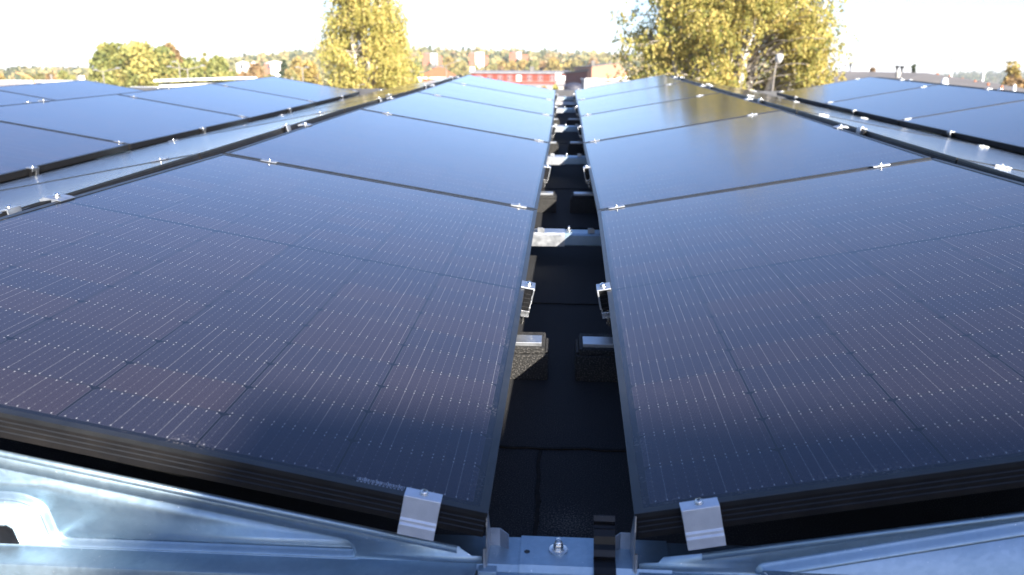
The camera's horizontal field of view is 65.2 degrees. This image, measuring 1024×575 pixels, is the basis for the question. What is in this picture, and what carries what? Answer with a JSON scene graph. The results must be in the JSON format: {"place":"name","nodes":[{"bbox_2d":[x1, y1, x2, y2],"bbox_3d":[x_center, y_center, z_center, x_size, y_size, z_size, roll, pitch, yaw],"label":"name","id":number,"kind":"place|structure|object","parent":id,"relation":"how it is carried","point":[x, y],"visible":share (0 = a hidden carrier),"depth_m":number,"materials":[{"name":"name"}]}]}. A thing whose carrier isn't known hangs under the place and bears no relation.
{"place":"outdoors","nodes":[
{"label":"outdoors","id":0,"kind":"place"},
{"bbox_2d":[0,76,84,85],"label":"grey building","id":1,"kind":"structure","parent":0,"point":[10,82],"depth_m":66.61,"materials":[{"name":"white paint"}]},
{"bbox_2d":[263,61,286,75],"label":"apartment block","id":2,"kind":"structure","parent":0,"point":[272,67],"depth_m":268.19,"materials":[{"name":"white brick"}]},
{"bbox_2d":[418,66,456,81],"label":"hip roof house","id":3,"kind":"structure","parent":0,"point":[438,72],"depth_m":106.79,"materials":[{"name":"orange brick"}]},
{"bbox_2d":[0,101,1023,545],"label":"roof surface","id":4,"kind":"object","parent":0,"point":[564,407],"depth_m":1.51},
{"bbox_2d":[0,91,51,105],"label":"solar panel","id":5,"kind":"object","parent":4,"relation":"on","point":[8,98],"visible":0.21,"depth_m":8.40,"materials":[{"name":"black glass"}]},
{"bbox_2d":[0,80,144,99],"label":"solar panel","id":6,"kind":"object","parent":4,"relation":"on","point":[67,89],"visible":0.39,"depth_m":9.48,"materials":[{"name":"black glass"}]},
{"bbox_2d":[96,151,586,164],"bbox_3d":[0.317,-0.755,4.687,7.400,0.067,0.075,1,17,3],"label":"mounting rail","id":7,"kind":"object","parent":4,"relation":"on","point":[565,159],"visible":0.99,"depth_m":4.66,"materials":[{"name":"metal"}]},
{"bbox_2d":[0,94,248,149],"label":"solar panel","id":8,"kind":"object","parent":7,"relation":"on","point":[133,122],"visible":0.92,"depth_m":5.57,"materials":[{"name":"black glass"}]},
{"bbox_2d":[164,92,406,142],"bbox_3d":[-1.472,-1.214,5.667,1.135,0.037,1.904,-9,16,6],"label":"solar panel","id":9,"kind":"object","parent":7,"relation":"on","point":[350,106],"visible":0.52,"depth_m":5.45,"materials":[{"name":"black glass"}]},
{"bbox_2d":[580,92,781,144],"bbox_3d":[1.042,-1.180,5.518,1.135,0.037,1.904,-8,16,7],"label":"solar panel","id":10,"kind":"object","parent":7,"relation":"on","point":[663,115],"visible":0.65,"depth_m":5.29,"materials":[{"name":"black glass"}]},
{"bbox_2d":[731,92,989,147],"bbox_3d":[2.233,-1.151,5.451,1.135,0.036,1.904,11,17,1],"label":"solar panel","id":11,"kind":"object","parent":7,"relation":"on","point":[792,108],"visible":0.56,"depth_m":5.24,"materials":[{"name":"glass"}]},
{"bbox_2d":[899,100,1023,153],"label":"solar panel","id":12,"kind":"object","parent":7,"relation":"on","point":[1001,126],"visible":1,"depth_m":5.63,"materials":[{"name":"black glass"}]},
{"bbox_2d":[6,534,748,574],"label":"front rail","id":13,"kind":"object","parent":4,"relation":"on","point":[534,555],"visible":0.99,"depth_m":1.05,"materials":[{"name":"metal"}]},
{"bbox_2d":[0,154,198,216],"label":"solar panel","id":14,"kind":"object","parent":13,"relation":"on","point":[27,196],"visible":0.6,"depth_m":2.49,"materials":[{"name":"black glass"}]},
{"bbox_2d":[0,205,30,215],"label":"panel clamp","id":15,"kind":"object","parent":14,"relation":"attached to","point":[9,209],"visible":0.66,"depth_m":1.86,"materials":[{"name":"metal"}]},
{"bbox_2d":[0,449,481,574],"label":"end plate","id":16,"kind":"object","parent":13,"relation":"attached to","point":[48,506],"visible":1,"depth_m":1.05,"materials":[{"name":"metal"}]},
{"bbox_2d":[483,513,508,567],"bbox_3d":[-0.020,0.317,1.044,0.028,0.082,0.054,2,15,8],"label":"corner bracket","id":17,"kind":"object","parent":13,"relation":"attached to","point":[497,536],"visible":1,"depth_m":1.06,"materials":[{"name":"metal"}]},
{"bbox_2d":[0,154,536,536],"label":"solar panel","id":18,"kind":"object","parent":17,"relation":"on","point":[335,340],"visible":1,"depth_m":1.40,"materials":[{"name":"black glass"}]},
{"bbox_2d":[39,192,74,201],"bbox_3d":[-1.097,-0.217,1.933,0.053,0.026,0.060,11,17,0],"label":"panel clamp","id":19,"kind":"object","parent":18,"relation":"attached to","point":[57,196],"visible":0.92,"depth_m":1.92,"materials":[{"name":"metal"}]},
{"bbox_2d":[397,487,442,540],"bbox_3d":[-0.116,0.285,1.018,0.047,0.060,0.024,12,17,0],"label":"end clamp","id":20,"kind":"object","parent":18,"relation":"attached to","point":[419,513],"visible":1,"depth_m":1.01,"materials":[{"name":"metal"}]},
{"bbox_2d":[520,280,535,323],"bbox_3d":[0.032,0.037,1.960,0.034,0.111,0.052,11,17,0],"label":"panel clamp","id":21,"kind":"object","parent":18,"relation":"attached to","point":[529,286],"visible":0.97,"depth_m":1.94,"materials":[{"name":"metal"}]},
{"bbox_2d":[593,515,615,574],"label":"cable clip","id":22,"kind":"object","parent":13,"relation":"attached to","point":[604,562],"visible":1,"depth_m":1.04,"materials":[{"name":"black plastic"}]},
{"bbox_2d":[615,515,637,573],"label":"corner bracket","id":23,"kind":"object","parent":13,"relation":"attached to","point":[623,540],"visible":0.97,"depth_m":1.05,"materials":[{"name":"metal"}]},
{"bbox_2d":[597,158,1023,537],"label":"solar panel","id":24,"kind":"object","parent":13,"relation":"on","point":[839,342],"visible":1,"depth_m":1.39,"materials":[{"name":"black glass"}]},
{"bbox_2d":[596,282,610,325],"bbox_3d":[0.229,0.041,1.949,0.034,0.111,0.052,-9,16,6],"label":"panel clamp","id":25,"kind":"object","parent":24,"relation":"attached to","point":[601,288],"visible":0.94,"depth_m":1.93,"materials":[{"name":"metal"}]},
{"bbox_2d":[679,497,725,550],"bbox_3d":[0.237,0.292,0.997,0.047,0.060,0.024,-10,16,7],"label":"end clamp","id":26,"kind":"object","parent":24,"relation":"attached to","point":[702,523],"visible":1,"depth_m":0.99,"materials":[{"name":"metal"}]},
{"bbox_2d":[639,511,1023,574],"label":"end plate","id":27,"kind":"object","parent":13,"relation":"attached to","point":[989,545],"visible":1,"depth_m":0.99,"materials":[{"name":"metal"}]},
{"bbox_2d":[128,87,809,103],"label":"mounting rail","id":28,"kind":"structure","parent":4,"relation":"on","point":[569,93],"depth_m":10.46,"materials":[{"name":"silver metal"}]},
{"bbox_2d":[510,332,548,379],"bbox_3d":[-0.083,0.155,1.924,0.340,0.089,0.118,1,17,3],"label":"rubber pad","id":29,"kind":"object","parent":4,"relation":"on","point":[531,357],"visible":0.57,"depth_m":1.86,"materials":[{"name":"rubber"}]},
{"bbox_2d":[537,191,556,212],"bbox_3d":[0.038,-0.408,3.759,0.340,0.089,0.118,1,17,3],"label":"rubber pad","id":30,"kind":"object","parent":4,"relation":"on","point":[547,202],"visible":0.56,"depth_m":3.70,"materials":[{"name":"rubber"}]},
{"bbox_2d":[548,141,558,154],"bbox_3d":[0.155,-0.977,5.592,0.340,0.089,0.118,1,17,3],"label":"rubber pad","id":31,"kind":"object","parent":4,"relation":"on","point":[554,147],"visible":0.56,"depth_m":5.53,"materials":[{"name":"rubber"}]},
{"bbox_2d":[499,143,626,535],"bbox_3d":[0.278,-0.470,4.106,0.703,0.009,6.632,1,17,3],"label":"roof seam","id":32,"kind":"object","parent":4,"relation":"on","point":[538,499],"visible":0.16,"depth_m":1.55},
{"bbox_2d":[555,101,575,107],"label":"mounting rail","id":33,"kind":"structure","parent":4,"relation":"on","point":[563,104],"depth_m":9.68,"materials":[{"name":"metal"}]},
{"bbox_2d":[532,226,601,246],"bbox_3d":[0.200,-0.186,2.854,7.400,0.067,0.075,1,17,3],"label":"mounting rail","id":34,"kind":"object","parent":4,"relation":"on","point":[568,236],"visible":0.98,"depth_m":2.82,"materials":[{"name":"metal"}]},
{"bbox_2d":[0,121,128,182],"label":"solar panel","id":35,"kind":"object","parent":34,"relation":"on","point":[22,147],"visible":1,"depth_m":4.40,"materials":[{"name":"black glass"}]},
{"bbox_2d":[26,165,38,176],"bbox_3d":[-2.363,-0.547,3.949,0.034,0.111,0.052,10,18,0],"label":"panel clamp","id":36,"kind":"object","parent":35,"relation":"attached to","point":[33,170],"visible":0.59,"depth_m":3.93,"materials":[{"name":"metal"}]},
{"bbox_2d":[0,109,344,189],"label":"solar panel","id":37,"kind":"object","parent":34,"relation":"on","point":[208,145],"visible":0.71,"depth_m":3.55,"materials":[{"name":"glass"}]},
{"bbox_2d":[224,109,549,209],"bbox_3d":[-0.405,-0.643,3.760,1.135,0.038,1.904,10,18,1],"label":"solar panel","id":38,"kind":"object","parent":34,"relation":"on","point":[434,156],"visible":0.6,"depth_m":3.43,"materials":[{"name":"black glass"}]},
{"bbox_2d":[543,164,550,187],"bbox_3d":[0.159,-0.528,3.794,0.034,0.111,0.052,10,18,1],"label":"panel clamp","id":39,"kind":"object","parent":38,"relation":"attached to","point":[547,173],"visible":0.99,"depth_m":3.77,"materials":[{"name":"metal"}]},
{"bbox_2d":[583,110,930,212],"bbox_3d":[0.918,-0.622,3.682,1.135,0.036,1.904,-8,16,6],"label":"solar panel","id":40,"kind":"object","parent":34,"relation":"on","point":[734,153],"visible":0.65,"depth_m":3.35,"materials":[{"name":"black glass"}]},
{"bbox_2d":[583,165,589,187],"bbox_3d":[0.359,-0.524,3.783,0.034,0.111,0.052,-8,16,6],"label":"panel clamp","id":41,"kind":"object","parent":40,"relation":"attached to","point":[586,173],"visible":1,"depth_m":3.77,"materials":[{"name":"metal"}]},
{"bbox_2d":[797,110,1023,170],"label":"solar panel","id":42,"kind":"object","parent":34,"relation":"on","point":[946,150],"visible":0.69,"depth_m":3.52,"materials":[{"name":"glass"}]},
{"bbox_2d":[957,158,1023,182],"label":"solar panel","id":43,"kind":"object","parent":34,"relation":"on","point":[1011,174],"visible":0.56,"depth_m":2.53,"materials":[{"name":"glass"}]},
{"bbox_2d":[344,95,800,101],"bbox_3d":[0.664,-2.405,10.157,7.400,0.067,0.075,1,17,3],"label":"mounting rail","id":44,"kind":"object","parent":4,"relation":"on","point":[561,98],"visible":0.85,"depth_m":10.12,"materials":[{"name":"metal"}]},
{"bbox_2d":[566,118,580,125],"bbox_3d":[0.675,-1.517,7.409,0.340,0.089,0.118,1,17,3],"label":"rubber pad","id":45,"kind":"object","parent":4,"relation":"on","point":[572,121],"visible":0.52,"depth_m":7.36,"materials":[{"name":"rubber"}]},
{"bbox_2d":[296,106,851,114],"bbox_3d":[0.550,-1.859,8.364,7.400,0.067,0.075,1,17,3],"label":"mounting rail","id":46,"kind":"object","parent":4,"relation":"on","point":[565,110],"visible":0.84,"depth_m":8.33,"materials":[{"name":"metal"}]},
{"bbox_2d":[212,76,359,104],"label":"solar panel","id":47,"kind":"object","parent":46,"relation":"on","point":[318,94],"visible":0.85,"depth_m":9.29,"materials":[{"name":"black glass"}]},
{"bbox_2d":[338,75,461,100],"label":"solar panel","id":48,"kind":"object","parent":46,"relation":"on","point":[444,80],"visible":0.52,"depth_m":9.23,"materials":[{"name":"glass"}]},
{"bbox_2d":[448,75,555,99],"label":"solar panel","id":49,"kind":"object","parent":46,"relation":"on","point":[507,86],"visible":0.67,"depth_m":9.15,"materials":[{"name":"blue glass"}]},
{"bbox_2d":[574,75,685,99],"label":"solar panel","id":50,"kind":"object","parent":46,"relation":"on","point":[624,86],"visible":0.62,"depth_m":9.07,"materials":[{"name":"blue glass"}]},
{"bbox_2d":[670,75,800,102],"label":"solar panel","id":51,"kind":"object","parent":46,"relation":"on","point":[689,80],"visible":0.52,"depth_m":9.01,"materials":[{"name":"glass"}]},
{"bbox_2d":[776,77,937,106],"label":"solar panel","id":52,"kind":"object","parent":46,"relation":"on","point":[819,95],"visible":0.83,"depth_m":8.91,"materials":[{"name":"blue glass"}]},
{"bbox_2d":[568,141,585,155],"bbox_3d":[0.558,-0.968,5.569,0.340,0.089,0.118,1,17,3],"label":"rubber pad","id":53,"kind":"object","parent":4,"relation":"on","point":[575,148],"visible":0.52,"depth_m":5.52,"materials":[{"name":"rubber"}]},
{"bbox_2d":[222,123,939,134],"bbox_3d":[0.433,-1.303,6.527,7.400,0.067,0.075,1,17,3],"label":"mounting rail","id":54,"kind":"object","parent":4,"relation":"on","point":[566,128],"visible":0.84,"depth_m":6.49,"materials":[{"name":"metal"}]},
{"bbox_2d":[118,84,315,121],"bbox_3d":[-2.687,-1.772,7.589,1.135,0.039,1.904,10,17,0],"label":"solar panel","id":55,"kind":"object","parent":54,"relation":"on","point":[252,105],"visible":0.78,"depth_m":7.42,"materials":[{"name":"blue glass"}]},
{"bbox_2d":[275,81,439,116],"bbox_3d":[-1.359,-1.766,7.506,1.135,0.037,1.904,-9,16,6],"label":"solar panel","id":56,"kind":"object","parent":54,"relation":"on","point":[409,90],"visible":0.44,"depth_m":7.35,"materials":[{"name":"glass"}]},
{"bbox_2d":[359,92,553,142],"bbox_3d":[-0.279,-1.201,5.595,1.135,0.038,1.904,10,17,1],"label":"solar panel","id":57,"kind":"object","parent":54,"relation":"on","point":[475,115],"visible":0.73,"depth_m":5.37,"materials":[{"name":"blue glass"}]},
{"bbox_2d":[417,82,554,115],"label":"solar panel","id":58,"kind":"object","parent":54,"relation":"on","point":[495,97],"visible":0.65,"depth_m":7.27,"materials":[{"name":"blue glass"}]},
{"bbox_2d":[576,82,719,116],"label":"solar panel","id":59,"kind":"object","parent":54,"relation":"on","point":[641,97],"visible":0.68,"depth_m":7.19,"materials":[{"name":"blue glass"}]},
{"bbox_2d":[694,82,858,116],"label":"solar panel","id":60,"kind":"object","parent":54,"relation":"on","point":[724,90],"visible":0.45,"depth_m":7.16,"materials":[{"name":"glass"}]},
{"bbox_2d":[824,84,1023,124],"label":"solar panel","id":61,"kind":"object","parent":54,"relation":"on","point":[894,107],"visible":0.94,"depth_m":7.06,"materials":[{"name":"blue glass"}]},
{"bbox_2d":[570,192,596,212],"bbox_3d":[0.441,-0.400,3.736,0.340,0.089,0.118,1,17,3],"label":"rubber pad","id":62,"kind":"object","parent":4,"relation":"on","point":[582,202],"visible":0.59,"depth_m":3.69,"materials":[{"name":"rubber"}]},
{"bbox_2d":[575,333,617,381],"bbox_3d":[0.321,0.163,1.901,0.340,0.089,0.118,1,17,3],"label":"rubber pad","id":63,"kind":"object","parent":4,"relation":"on","point":[595,360],"visible":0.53,"depth_m":1.86,"materials":[{"name":"rubber"}]},
{"bbox_2d":[0,0,1023,74],"label":"sky","id":64,"kind":"structure","parent":0,"point":[48,33],"materials":[{"name":"white"}]},
{"bbox_2d":[469,66,567,83],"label":"red building","id":65,"kind":"structure","parent":0,"point":[531,76],"depth_m":193.90,"materials":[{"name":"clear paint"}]},
{"bbox_2d":[564,83,580,89],"bbox_3d":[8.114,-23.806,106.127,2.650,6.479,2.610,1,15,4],"label":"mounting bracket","id":66,"kind":"object","parent":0,"point":[572,86],"visible":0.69,"depth_m":104.39,"materials":[{"name":"silver metal"}]},
{"bbox_2d":[580,78,629,88],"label":"grey shed","id":67,"kind":"structure","parent":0,"point":[588,82],"depth_m":59.81,"materials":[{"name":"white paint"}]},
{"bbox_2d":[956,73,1005,83],"bbox_3d":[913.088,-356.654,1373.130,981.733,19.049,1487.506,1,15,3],"label":"distant ridge","id":68,"kind":"structure","parent":0,"point":[997,81],"depth_m":997.26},
{"bbox_2d":[935,69,1023,82],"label":"distant forest","id":69,"kind":"object","parent":68,"relation":"on","point":[975,75],"visible":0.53,"depth_m":1062.08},
{"bbox_3d":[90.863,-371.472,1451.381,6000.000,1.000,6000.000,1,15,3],"label":"ground","id":70,"kind":"structure","parent":0,"visible":0},
{"bbox_2d":[57,70,70,79],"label":"tree","id":71,"kind":"object","parent":70,"relation":"on","point":[62,75],"visible":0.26,"depth_m":177.87,"materials":[{"name":"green plant"}]},
{"bbox_2d":[87,41,140,86],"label":"tree","id":72,"kind":"object","parent":70,"relation":"on","point":[106,56],"visible":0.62,"depth_m":102.70,"materials":[{"name":"green plant"}]},
{"bbox_2d":[120,39,166,86],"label":"tree","id":73,"kind":"object","parent":70,"relation":"on","point":[140,61],"visible":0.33,"depth_m":107.58,"materials":[{"name":"yellow plant"}]},
{"bbox_2d":[149,44,181,82],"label":"tree","id":74,"kind":"object","parent":70,"relation":"on","point":[164,55],"visible":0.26,"depth_m":110.97,"materials":[{"name":"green plant"}]},
{"bbox_2d":[163,42,182,62],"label":"tree","id":75,"kind":"object","parent":70,"relation":"on","point":[175,51],"visible":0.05,"depth_m":116.97,"materials":[{"name":"brown plant"}]},
{"bbox_2d":[175,56,209,82],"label":"tree","id":76,"kind":"object","parent":70,"relation":"on","point":[188,63],"visible":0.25,"depth_m":111.62,"materials":[{"name":"green plant"}]},
{"bbox_2d":[198,52,207,77],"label":"tree","id":77,"kind":"object","parent":70,"relation":"on","point":[203,60],"visible":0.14,"depth_m":117.15,"materials":[{"name":"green plant"}]},
{"bbox_2d":[154,77,256,86],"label":"white hall","id":78,"kind":"structure","parent":70,"relation":"on","point":[182,84],"depth_m":65.81,"materials":[{"name":"paint"}]},
{"bbox_2d":[206,55,232,80],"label":"tree","id":79,"kind":"object","parent":70,"relation":"on","point":[217,66],"visible":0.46,"depth_m":115.58,"materials":[{"name":"green plant"}]},
{"bbox_2d":[236,61,249,72],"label":"apartment block","id":80,"kind":"structure","parent":70,"relation":"on","point":[242,66],"depth_m":274.60,"materials":[{"name":"paint"}]},
{"bbox_2d":[247,63,265,78],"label":"tree","id":81,"kind":"object","parent":70,"relation":"on","point":[255,70],"visible":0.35,"depth_m":174.07,"materials":[{"name":"brown plant"}]},
{"bbox_2d":[278,59,287,77],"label":"tree","id":82,"kind":"object","parent":70,"relation":"on","point":[283,67],"visible":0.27,"depth_m":167.04,"materials":[{"name":"green plant"}]},
{"bbox_2d":[283,68,299,80],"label":"tree","id":83,"kind":"object","parent":70,"relation":"on","point":[289,73],"visible":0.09,"depth_m":139.45,"materials":[{"name":"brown plant"}]},
{"bbox_2d":[289,56,304,80],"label":"tree","id":84,"kind":"object","parent":70,"relation":"on","point":[296,61],"visible":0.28,"depth_m":194.95,"materials":[{"name":"brown plant"}]},
{"bbox_2d":[303,60,322,84],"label":"tree","id":85,"kind":"object","parent":70,"relation":"on","point":[311,74],"visible":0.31,"depth_m":84.02,"materials":[{"name":"brown plant"}]},
{"bbox_2d":[308,0,431,88],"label":"birch tree","id":86,"kind":"object","parent":70,"relation":"on","point":[380,48],"visible":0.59,"depth_m":42.26,"materials":[{"name":"yellow plant"}]},
{"bbox_2d":[412,61,423,82],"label":"tree","id":87,"kind":"object","parent":70,"relation":"on","point":[417,63],"visible":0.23,"depth_m":315.06,"materials":[{"name":"yellow plant"}]},
{"bbox_2d":[423,52,441,68],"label":"tower block","id":88,"kind":"structure","parent":70,"relation":"on","point":[428,57],"depth_m":431.38,"materials":[{"name":"white brick"}]},
{"bbox_2d":[443,56,454,69],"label":"tree","id":89,"kind":"object","parent":70,"relation":"on","point":[447,60],"visible":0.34,"depth_m":344.16,"materials":[{"name":"yellow plant"}]},
{"bbox_2d":[453,60,469,75],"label":"tree","id":90,"kind":"object","parent":70,"relation":"on","point":[461,65],"visible":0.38,"depth_m":306.24,"materials":[{"name":"yellow plant"}]},
{"bbox_2d":[469,52,487,68],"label":"tower block","id":91,"kind":"structure","parent":70,"relation":"on","point":[479,59],"depth_m":423.53,"materials":[{"name":"white brick"}]},
{"bbox_2d":[509,51,527,67],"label":"tower block","id":92,"kind":"structure","parent":70,"relation":"on","point":[514,55],"depth_m":452.27,"materials":[{"name":"white brick"}]},
{"bbox_2d":[516,59,528,70],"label":"tree","id":93,"kind":"object","parent":70,"relation":"on","point":[522,63],"visible":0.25,"depth_m":331.09,"materials":[{"name":"yellow plant"}]},
{"bbox_2d":[523,60,540,70],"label":"tree","id":94,"kind":"object","parent":70,"relation":"on","point":[535,64],"visible":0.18,"depth_m":321.30,"materials":[{"name":"yellow plant"}]},
{"bbox_2d":[524,84,564,89],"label":"flat building","id":95,"kind":"structure","parent":70,"relation":"on","point":[560,86],"depth_m":122.13,"materials":[{"name":"concrete"}]},
{"bbox_2d":[543,56,562,70],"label":"tree","id":96,"kind":"object","parent":70,"relation":"on","point":[552,64],"visible":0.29,"depth_m":316.11,"materials":[{"name":"yellow plant"}]},
{"bbox_2d":[555,73,564,83],"bbox_3d":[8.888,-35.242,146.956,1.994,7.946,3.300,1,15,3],"label":"white trailer","id":97,"kind":"object","parent":70,"relation":"on","point":[559,79],"visible":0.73,"depth_m":144.87,"materials":[{"name":"paint"}]},
{"bbox_2d":[562,60,571,70],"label":"tree","id":98,"kind":"object","parent":70,"relation":"on","point":[566,65],"visible":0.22,"depth_m":344.52,"materials":[{"name":"yellow plant"}]},
{"bbox_2d":[570,59,584,70],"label":"tree","id":99,"kind":"object","parent":70,"relation":"on","point":[576,63],"visible":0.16,"depth_m":335.20,"materials":[{"name":"yellow plant"}]},
{"bbox_2d":[563,69,629,83],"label":"dark brick hall","id":100,"kind":"structure","parent":70,"relation":"on","point":[573,76],"depth_m":131.55,"materials":[{"name":"brick"}]},
{"bbox_2d":[574,61,629,79],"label":"brick building","id":101,"kind":"structure","parent":70,"relation":"on","point":[598,71],"depth_m":125.37,"materials":[{"name":"brick"}]},
{"bbox_2d":[605,0,858,90],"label":"birch tree","id":102,"kind":"object","parent":70,"relation":"on","point":[796,34],"visible":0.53,"depth_m":33.17,"materials":[{"name":"yellow plant"}]},
{"bbox_2d":[772,53,782,90],"bbox_3d":[8.184,-3.454,25.726,0.369,7.801,0.244,1,15,3],"label":"street lamp","id":103,"kind":"object","parent":70,"relation":"on","point":[779,57],"visible":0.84,"depth_m":24.75,"materials":[{"name":"metal"}]},
{"bbox_2d":[802,71,1023,91],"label":"building","id":104,"kind":"structure","parent":70,"relation":"on","point":[922,77],"depth_m":33.94,"materials":[{"name":"grey"}]},
{"bbox_2d":[1000,61,1021,84],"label":"tree","id":105,"kind":"object","parent":70,"relation":"on","point":[1014,69],"visible":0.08,"depth_m":61.83,"materials":[{"name":"yellow plant"}]},
{"bbox_2d":[1003,74,1023,87],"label":"tree","id":106,"kind":"object","parent":70,"relation":"on","point":[1011,80],"visible":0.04,"depth_m":59.18,"materials":[{"name":"brown plant"}]},
{"bbox_3d":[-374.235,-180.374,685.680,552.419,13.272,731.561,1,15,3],"label":"far ridge","id":107,"kind":"structure","parent":0,"visible":0},
{"bbox_2d":[0,60,208,79],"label":"ridge forest","id":108,"kind":"object","parent":107,"relation":"on","point":[8,73],"visible":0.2,"depth_m":433.65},
{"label":"wooded hill","id":109,"kind":"structure","parent":0,"visible":0},
{"bbox_2d":[224,45,823,84],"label":"hill forest","id":110,"kind":"object","parent":109,"relation":"on","point":[494,56],"visible":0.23,"depth_m":514.26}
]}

